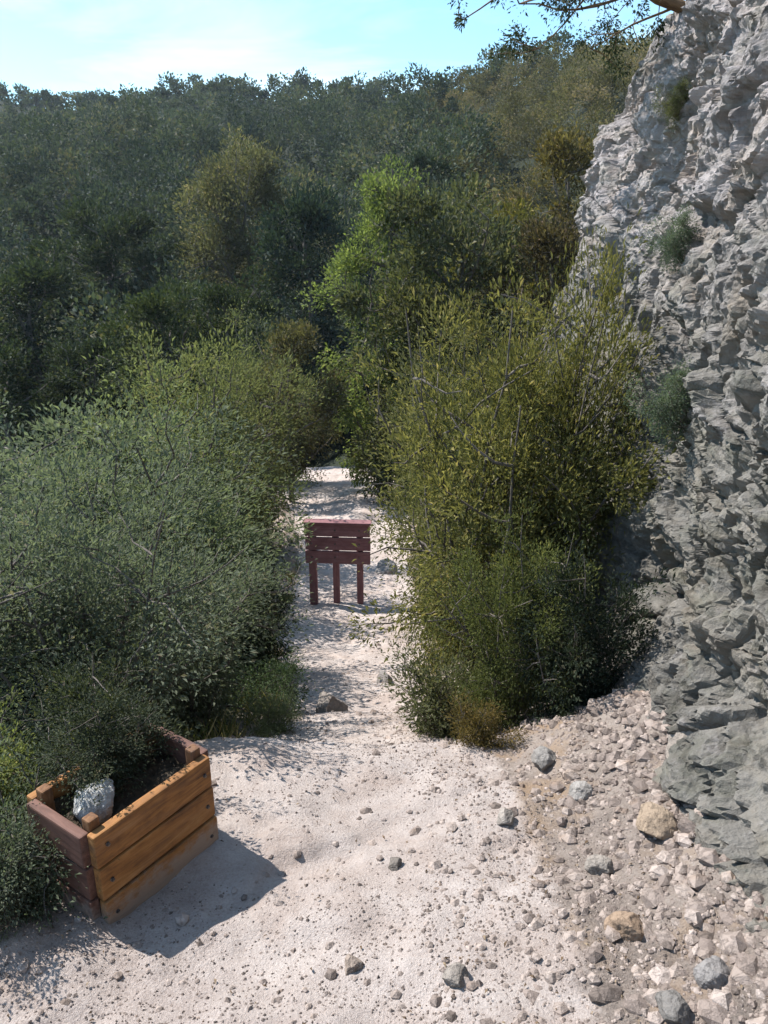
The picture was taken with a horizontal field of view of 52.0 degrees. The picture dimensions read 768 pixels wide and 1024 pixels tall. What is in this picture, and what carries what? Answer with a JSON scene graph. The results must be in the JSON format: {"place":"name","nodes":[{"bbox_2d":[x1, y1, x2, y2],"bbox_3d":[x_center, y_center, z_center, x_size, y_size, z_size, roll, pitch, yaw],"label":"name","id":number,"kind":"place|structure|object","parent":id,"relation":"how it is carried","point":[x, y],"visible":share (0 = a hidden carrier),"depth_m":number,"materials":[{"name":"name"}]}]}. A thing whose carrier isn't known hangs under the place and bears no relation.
{"place":"outdoors","nodes":[
{"label":"outdoors","id":0,"kind":"place"},
{"bbox_2d":[0,0,685,109],"label":"sky","id":1,"kind":"structure","parent":0,"point":[57,46],"materials":[{"name":"blue"}]},
{"bbox_2d":[0,74,767,1023],"bbox_3d":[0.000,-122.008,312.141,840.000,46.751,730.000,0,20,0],"label":"ground","id":2,"kind":"structure","parent":0,"point":[334,494],"depth_m":2.52,"materials":[{"name":"beige sand"}]},
{"bbox_2d":[3,452,65,516],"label":"grey green shrub","id":3,"kind":"object","parent":2,"relation":"on","point":[22,486],"depth_m":10.39,"materials":[{"name":"green plant"}]},
{"bbox_2d":[0,798,72,941],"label":"grey green shrub","id":4,"kind":"object","parent":2,"relation":"on","point":[12,900],"visible":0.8,"depth_m":2.28,"materials":[{"name":"green plant"}]},
{"bbox_2d":[0,338,79,492],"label":"dark tree","id":5,"kind":"object","parent":2,"relation":"on","point":[8,361],"visible":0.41,"depth_m":24.21,"materials":[{"name":"green plant"}]},
{"bbox_2d":[0,674,86,827],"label":"grey green shrub","id":6,"kind":"object","parent":2,"relation":"on","point":[4,775],"visible":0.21,"depth_m":2.74,"materials":[{"name":"green plant"}]},
{"bbox_2d":[0,713,119,930],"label":"grey green shrub","id":7,"kind":"object","parent":2,"relation":"on","point":[55,887],"visible":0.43,"depth_m":2.34,"materials":[{"name":"green plant"}]},
{"bbox_2d":[0,465,152,751],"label":"grey green shrub","id":8,"kind":"object","parent":2,"relation":"on","point":[12,564],"visible":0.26,"depth_m":3.60,"materials":[{"name":"green plant"}]},
{"bbox_2d":[0,228,164,447],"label":"dark tree","id":9,"kind":"object","parent":2,"relation":"on","point":[34,280],"visible":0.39,"depth_m":34.53,"materials":[{"name":"green plant"}]},
{"bbox_2d":[4,609,189,815],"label":"dark shrub","id":10,"kind":"object","parent":2,"relation":"on","point":[114,690],"visible":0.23,"depth_m":2.71,"materials":[{"name":"green plant"}]},
{"bbox_2d":[29,311,168,464],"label":"dark tree","id":11,"kind":"object","parent":2,"relation":"on","point":[68,355],"visible":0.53,"depth_m":24.63,"materials":[{"name":"green plant"}]},
{"bbox_2d":[25,193,195,346],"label":"dark tree","id":12,"kind":"object","parent":2,"relation":"on","point":[129,230],"visible":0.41,"depth_m":41.28,"materials":[{"name":"green plant"}]},
{"bbox_2d":[27,724,218,924],"bbox_3d":[-0.827,0.986,2.545,0.339,0.390,0.496,13,23,32],"label":"wooden planter","id":13,"kind":"object","parent":2,"relation":"on","point":[158,832],"visible":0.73,"depth_m":2.41,"materials":[{"name":"wood"}]},
{"bbox_2d":[73,778,114,826],"bbox_3d":[-0.891,0.891,2.424,0.134,0.134,0.149,-15,25,-36],"label":"rock","id":14,"kind":"object","parent":13,"relation":"in","point":[102,810],"visible":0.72,"depth_m":2.38,"materials":[{"name":"grey stone"}]},
{"bbox_2d":[30,680,174,822],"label":"dark shrub","id":15,"kind":"object","parent":13,"relation":"in","point":[99,767],"visible":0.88,"depth_m":2.51,"materials":[{"name":"green plant"}]},
{"bbox_2d":[0,433,248,684],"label":"grey green shrub","id":16,"kind":"object","parent":2,"relation":"on","point":[7,470],"visible":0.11,"depth_m":6.07,"materials":[{"name":"green plant"}]},
{"bbox_2d":[0,450,275,786],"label":"grey green shrub","id":17,"kind":"object","parent":2,"relation":"on","point":[149,687],"visible":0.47,"depth_m":3.64,"materials":[{"name":"green plant"}]},
{"bbox_2d":[44,434,248,576],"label":"grey green shrub","id":18,"kind":"object","parent":2,"relation":"on","point":[177,457],"depth_m":8.42,"materials":[{"name":"green plant"}]},
{"bbox_2d":[0,389,297,619],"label":"grey green shrub","id":19,"kind":"object","parent":2,"relation":"on","point":[92,438],"visible":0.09,"depth_m":9.35,"materials":[{"name":"green plant"}]},
{"bbox_2d":[3,424,303,675],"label":"undergrowth","id":20,"kind":"object","parent":2,"relation":"on","point":[259,529],"depth_m":13.47,"materials":[{"name":"green plant"}]},
{"bbox_2d":[2,336,310,603],"bbox_3d":[-3.118,-0.036,10.847,4.647,4.962,3.846,-10,22,-27],"label":"grey green shrub","id":21,"kind":"object","parent":2,"relation":"on","point":[160,374],"visible":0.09,"depth_m":10.08,"materials":[{"name":"green plant"}]},
{"bbox_2d":[0,381,315,684],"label":"grey green shrub","id":22,"kind":"object","parent":2,"relation":"on","point":[215,525],"visible":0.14,"depth_m":6.55,"materials":[{"name":"green plant"}]},
{"bbox_2d":[88,274,243,435],"bbox_3d":[-7.683,-4.668,29.337,5.627,8.023,6.370,9,22,25],"label":"dark tree","id":23,"kind":"object","parent":2,"relation":"on","point":[149,307],"visible":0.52,"depth_m":27.74,"materials":[{"name":"green plant"}]},
{"bbox_2d":[19,433,327,735],"bbox_3d":[-1.368,0.685,4.789,1.740,2.363,2.102,3,20,9],"label":"grey green shrub","id":24,"kind":"object","parent":2,"relation":"on","point":[192,711],"visible":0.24,"depth_m":4.79,"materials":[{"name":"green plant"}]},
{"bbox_2d":[55,321,329,568],"bbox_3d":[-3.334,-0.788,13.319,4.525,4.998,3.907,4,20,12],"label":"grey green shrub","id":25,"kind":"object","parent":2,"relation":"on","point":[236,404],"visible":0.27,"depth_m":13.11,"materials":[{"name":"green plant"}]},
{"bbox_2d":[159,259,277,434],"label":"dark tree","id":26,"kind":"object","parent":2,"relation":"on","point":[215,294],"visible":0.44,"depth_m":26.23,"materials":[{"name":"green plant"}]},
{"bbox_2d":[205,534,308,681],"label":"dark shrub","id":27,"kind":"object","parent":2,"relation":"on","point":[267,649],"visible":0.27,"depth_m":7.33,"materials":[{"name":"green plant"}]},
{"bbox_2d":[164,122,356,326],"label":"brown crowned tree","id":28,"kind":"object","parent":2,"relation":"on","point":[227,194],"visible":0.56,"depth_m":41.51,"materials":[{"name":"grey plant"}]},
{"bbox_2d":[1,533,521,878],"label":"grass","id":29,"kind":"structure","parent":2,"relation":"on","point":[226,730],"depth_m":4.78,"materials":[{"name":"green plant"}]},
{"bbox_2d":[209,646,321,711],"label":"grey green shrub","id":30,"kind":"object","parent":2,"relation":"on","point":[291,669],"visible":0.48,"depth_m":5.76,"materials":[{"name":"green plant"}]},
{"bbox_2d":[240,684,309,738],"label":"grey green shrub","id":31,"kind":"object","parent":2,"relation":"on","point":[268,728],"visible":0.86,"depth_m":4.68,"materials":[{"name":"green plant"}]},
{"bbox_2d":[206,294,360,487],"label":"grey green shrub","id":32,"kind":"object","parent":2,"relation":"on","point":[264,358],"visible":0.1,"depth_m":20.69,"materials":[{"name":"green plant"}]},
{"bbox_2d":[232,316,369,510],"bbox_3d":[-2.189,-2.123,18.182,2.701,4.714,3.723,16,25,37],"label":"olive tree","id":33,"kind":"object","parent":2,"relation":"on","point":[296,338],"visible":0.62,"depth_m":18.04,"materials":[{"name":"green plant"}]},
{"bbox_2d":[232,177,385,459],"bbox_3d":[-3.225,-8.682,37.625,7.808,13.607,8.840,6,21,16],"label":"dark tree","id":34,"kind":"object","parent":2,"relation":"on","point":[309,214],"visible":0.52,"depth_m":35.01,"materials":[{"name":"green plant"}]},
{"bbox_2d":[0,29,651,482],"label":"woodland","id":35,"kind":"object","parent":2,"relation":"on","point":[48,141],"visible":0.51,"depth_m":85.56,"materials":[{"name":"green plant"}]},
{"bbox_2d":[316,691,347,712],"bbox_3d":[-0.394,1.476,5.948,0.237,0.249,0.319,1,20,4],"label":"rock","id":36,"kind":"object","parent":2,"relation":"on","point":[327,702],"visible":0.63,"depth_m":5.87,"materials":[{"name":"grey stone"}]},
{"bbox_2d":[302,518,371,604],"bbox_3d":[-0.666,0.836,11.431,0.976,1.503,0.160,1,20,4],"label":"notice board","id":37,"kind":"object","parent":2,"relation":"on","point":[340,532],"visible":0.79,"depth_m":11.26,"materials":[{"name":"wood"}]},
{"bbox_2d":[345,954,363,975],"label":"rock","id":38,"kind":"object","parent":2,"relation":"on","point":[353,964],"visible":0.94,"depth_m":2.15,"materials":[{"name":"beige stone"}]},
{"bbox_2d":[294,154,453,493],"bbox_3d":[-0.154,-4.090,18.771,3.664,8.150,3.334,-8,21,-22],"label":"lime green tree","id":39,"kind":"object","parent":2,"relation":"on","point":[346,263],"visible":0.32,"depth_m":18.12,"materials":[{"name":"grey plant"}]},
{"bbox_2d":[0,574,767,1023],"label":"gravel","id":40,"kind":"structure","parent":2,"relation":"on","point":[718,1006],"depth_m":2.37,"materials":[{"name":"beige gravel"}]},
{"bbox_2d":[376,671,392,683],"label":"rock","id":41,"kind":"object","parent":2,"relation":"on","point":[382,676],"visible":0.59,"depth_m":7.09,"materials":[{"name":"grey stone"}]},
{"bbox_2d":[375,558,396,574],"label":"rock","id":42,"kind":"object","parent":2,"relation":"on","point":[382,568],"visible":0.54,"depth_m":13.20,"materials":[{"name":"grey stone"}]},
{"bbox_2d":[388,857,401,870],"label":"rock","id":43,"kind":"object","parent":2,"relation":"on","point":[395,863],"visible":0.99,"depth_m":2.58,"materials":[{"name":"grey stone"}]},
{"bbox_2d":[386,134,452,228],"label":"dark tree","id":44,"kind":"object","parent":2,"relation":"on","point":[419,156],"visible":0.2,"depth_m":54.89,"materials":[{"name":"green plant"}]},
{"bbox_2d":[343,278,502,497],"bbox_3d":[0.724,-2.445,17.161,3.335,5.174,4.596,-18,26,-41],"label":"olive tree","id":45,"kind":"object","parent":2,"relation":"on","point":[422,293],"visible":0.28,"depth_m":16.57,"materials":[{"name":"green plant"}]},
{"bbox_2d":[377,333,478,524],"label":"yellow green shrub","id":46,"kind":"object","parent":2,"relation":"on","point":[402,389],"visible":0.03,"depth_m":15.58,"materials":[{"name":"green plant"}]},
{"bbox_2d":[360,297,512,637],"bbox_3d":[1.041,0.130,9.766,2.818,5.414,2.977,-15,25,-36],"label":"yellow green shrub","id":47,"kind":"object","parent":2,"relation":"on","point":[404,428],"visible":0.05,"depth_m":9.55,"materials":[{"name":"green plant"}]},
{"bbox_2d":[379,634,513,739],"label":"yellow green shrub","id":48,"kind":"object","parent":2,"relation":"on","point":[432,699],"visible":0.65,"depth_m":4.49,"materials":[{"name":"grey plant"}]},
{"bbox_2d":[383,361,510,668],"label":"yellow green shrub","id":49,"kind":"object","parent":2,"relation":"on","point":[420,499],"visible":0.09,"depth_m":7.31,"materials":[{"name":"green plant"}]},
{"bbox_2d":[331,171,566,502],"bbox_3d":[1.659,-3.692,17.719,4.648,7.306,5.748,4,20,12],"label":"olive tree","id":50,"kind":"object","parent":2,"relation":"on","point":[414,259],"visible":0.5,"depth_m":16.53,"materials":[{"name":"green plant"}]},
{"bbox_2d":[442,962,468,988],"bbox_3d":[0.193,1.232,2.096,0.065,0.054,0.077,11,22,27],"label":"rock","id":51,"kind":"object","parent":2,"relation":"on","point":[454,974],"visible":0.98,"depth_m":2.08,"materials":[{"name":"beige stone"}]},
{"bbox_2d":[397,263,573,597],"bbox_3d":[1.616,-0.378,8.650,2.815,4.516,2.655,-5,20,-13],"label":"yellow green shrub","id":52,"kind":"object","parent":2,"relation":"on","point":[471,326],"visible":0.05,"depth_m":8.05,"materials":[{"name":"green plant"}]},
{"bbox_2d":[443,686,528,752],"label":"yellow green shrub","id":53,"kind":"object","parent":2,"relation":"on","point":[484,740],"visible":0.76,"depth_m":3.62,"materials":[{"name":"green plant"}]},
{"bbox_2d":[409,196,577,340],"bbox_3d":[3.304,-4.927,20.463,4.378,6.117,5.414,9,22,23],"label":"olive tree","id":54,"kind":"object","parent":2,"relation":"on","point":[521,213],"visible":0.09,"depth_m":19.35,"materials":[{"name":"green plant"}]},
{"bbox_2d":[497,807,513,824],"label":"rock","id":55,"kind":"object","parent":2,"relation":"on","point":[505,816],"visible":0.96,"depth_m":2.81,"materials":[{"name":"beige stone"}]},
{"bbox_2d":[351,18,662,467],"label":"scrub","id":56,"kind":"object","parent":2,"relation":"on","point":[576,75],"visible":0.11,"depth_m":67.17,"materials":[{"name":"green plant"}]},
{"bbox_2d":[417,495,602,734],"bbox_3d":[0.661,0.772,4.168,0.981,1.783,0.928,14,24,35],"label":"yellow green shrub","id":57,"kind":"object","parent":2,"relation":"on","point":[500,677],"visible":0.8,"depth_m":4.01,"materials":[{"name":"green plant"}]},
{"bbox_2d":[339,264,685,723],"bbox_3d":[0.755,0.440,5.129,2.168,3.942,2.052,7,21,18],"label":"yellow green shrub","id":58,"kind":"object","parent":2,"relation":"on","point":[508,462],"visible":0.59,"depth_m":4.75,"materials":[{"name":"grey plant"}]},
{"bbox_2d":[453,212,580,380],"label":"olive tree","id":59,"kind":"object","parent":2,"relation":"on","point":[555,238],"visible":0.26,"depth_m":15.90,"materials":[{"name":"green plant"}]},
{"bbox_2d":[469,121,598,306],"bbox_3d":[5.837,-8.301,24.948,6.520,7.340,4.731,-8,21,-21],"label":"olive tree","id":60,"kind":"object","parent":2,"relation":"on","point":[561,154],"visible":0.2,"depth_m":23.39,"materials":[{"name":"green plant"}]},
{"bbox_2d":[531,746,555,770],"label":"rock","id":61,"kind":"object","parent":2,"relation":"on","point":[543,758],"visible":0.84,"depth_m":3.25,"materials":[{"name":"grey stone"}]},
{"bbox_2d":[462,203,664,680],"bbox_3d":[1.158,-0.071,5.196,1.341,3.649,1.422,-10,22,-26],"label":"yellow green shrub","id":62,"kind":"object","parent":2,"relation":"on","point":[570,413],"visible":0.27,"depth_m":4.76,"materials":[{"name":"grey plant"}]},
{"bbox_2d":[569,781,593,800],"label":"rock","id":63,"kind":"object","parent":2,"relation":"on","point":[583,790],"visible":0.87,"depth_m":2.96,"materials":[{"name":"grey stone"}]},
{"bbox_2d":[505,534,677,727],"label":"dark shrub","id":64,"kind":"object","parent":2,"relation":"on","point":[571,653],"visible":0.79,"depth_m":3.77,"materials":[{"name":"green plant"}]},
{"bbox_2d":[584,854,613,875],"bbox_3d":[0.693,1.147,2.537,0.086,0.080,0.084,-11,22,-27],"label":"rock","id":65,"kind":"object","parent":2,"relation":"on","point":[597,864],"visible":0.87,"depth_m":2.52,"materials":[{"name":"grey stone"}]},
{"bbox_2d":[604,911,643,940],"bbox_3d":[0.684,1.178,2.233,0.117,0.085,0.094,3,20,9],"label":"rock","id":66,"kind":"object","parent":2,"relation":"on","point":[627,926],"visible":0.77,"depth_m":2.21,"materials":[{"name":"beige stone"}]},
{"bbox_2d":[636,801,677,839],"bbox_3d":[0.921,1.051,2.650,0.140,0.127,0.167,9,22,24],"label":"rock","id":67,"kind":"object","parent":2,"relation":"on","point":[653,820],"visible":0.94,"depth_m":2.60,"materials":[{"name":"beige stone"}]},
{"bbox_2d":[655,989,689,1023],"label":"rock","id":68,"kind":"object","parent":2,"relation":"on","point":[673,1007],"visible":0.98,"depth_m":1.93,"materials":[{"name":"grey stone"}]},
{"bbox_2d":[666,724,695,757],"bbox_3d":[1.179,0.907,2.905,0.249,0.219,0.248,-4,20,-10],"label":"rock","id":69,"kind":"object","parent":2,"relation":"on","point":[673,739],"visible":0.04,"depth_m":2.94,"materials":[{"name":"beige stone"}]},
{"bbox_2d":[693,955,730,989],"bbox_3d":[0.851,1.196,2.021,0.101,0.080,0.091,-7,21,-20],"label":"rock","id":70,"kind":"object","parent":2,"relation":"on","point":[713,972],"visible":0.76,"depth_m":2.01,"materials":[{"name":"grey stone"}]},
{"bbox_2d":[522,0,767,932],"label":"cliff","id":71,"kind":"structure","parent":0,"point":[700,521],"depth_m":3.54,"materials":[{"name":"stone"}]},
{"bbox_2d":[447,0,684,84],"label":"sparse tree","id":72,"kind":"object","parent":71,"relation":"on","point":[673,5],"visible":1,"depth_m":6.30,"materials":[{"name":"green plant"}]},
{"bbox_2d":[617,354,692,460],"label":"grey green shrub","id":73,"kind":"object","parent":71,"relation":"on","point":[671,406],"visible":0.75,"depth_m":3.73,"materials":[{"name":"green plant"}]},
{"bbox_2d":[632,202,704,278],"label":"grey green shrub","id":74,"kind":"object","parent":71,"relation":"on","point":[672,242],"visible":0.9,"depth_m":4.30,"materials":[{"name":"green plant"}]},
{"bbox_2d":[649,74,691,136],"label":"grey green shrub","id":75,"kind":"object","parent":71,"relation":"on","point":[674,110],"visible":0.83,"depth_m":5.52,"materials":[{"name":"green plant"}]}
]}

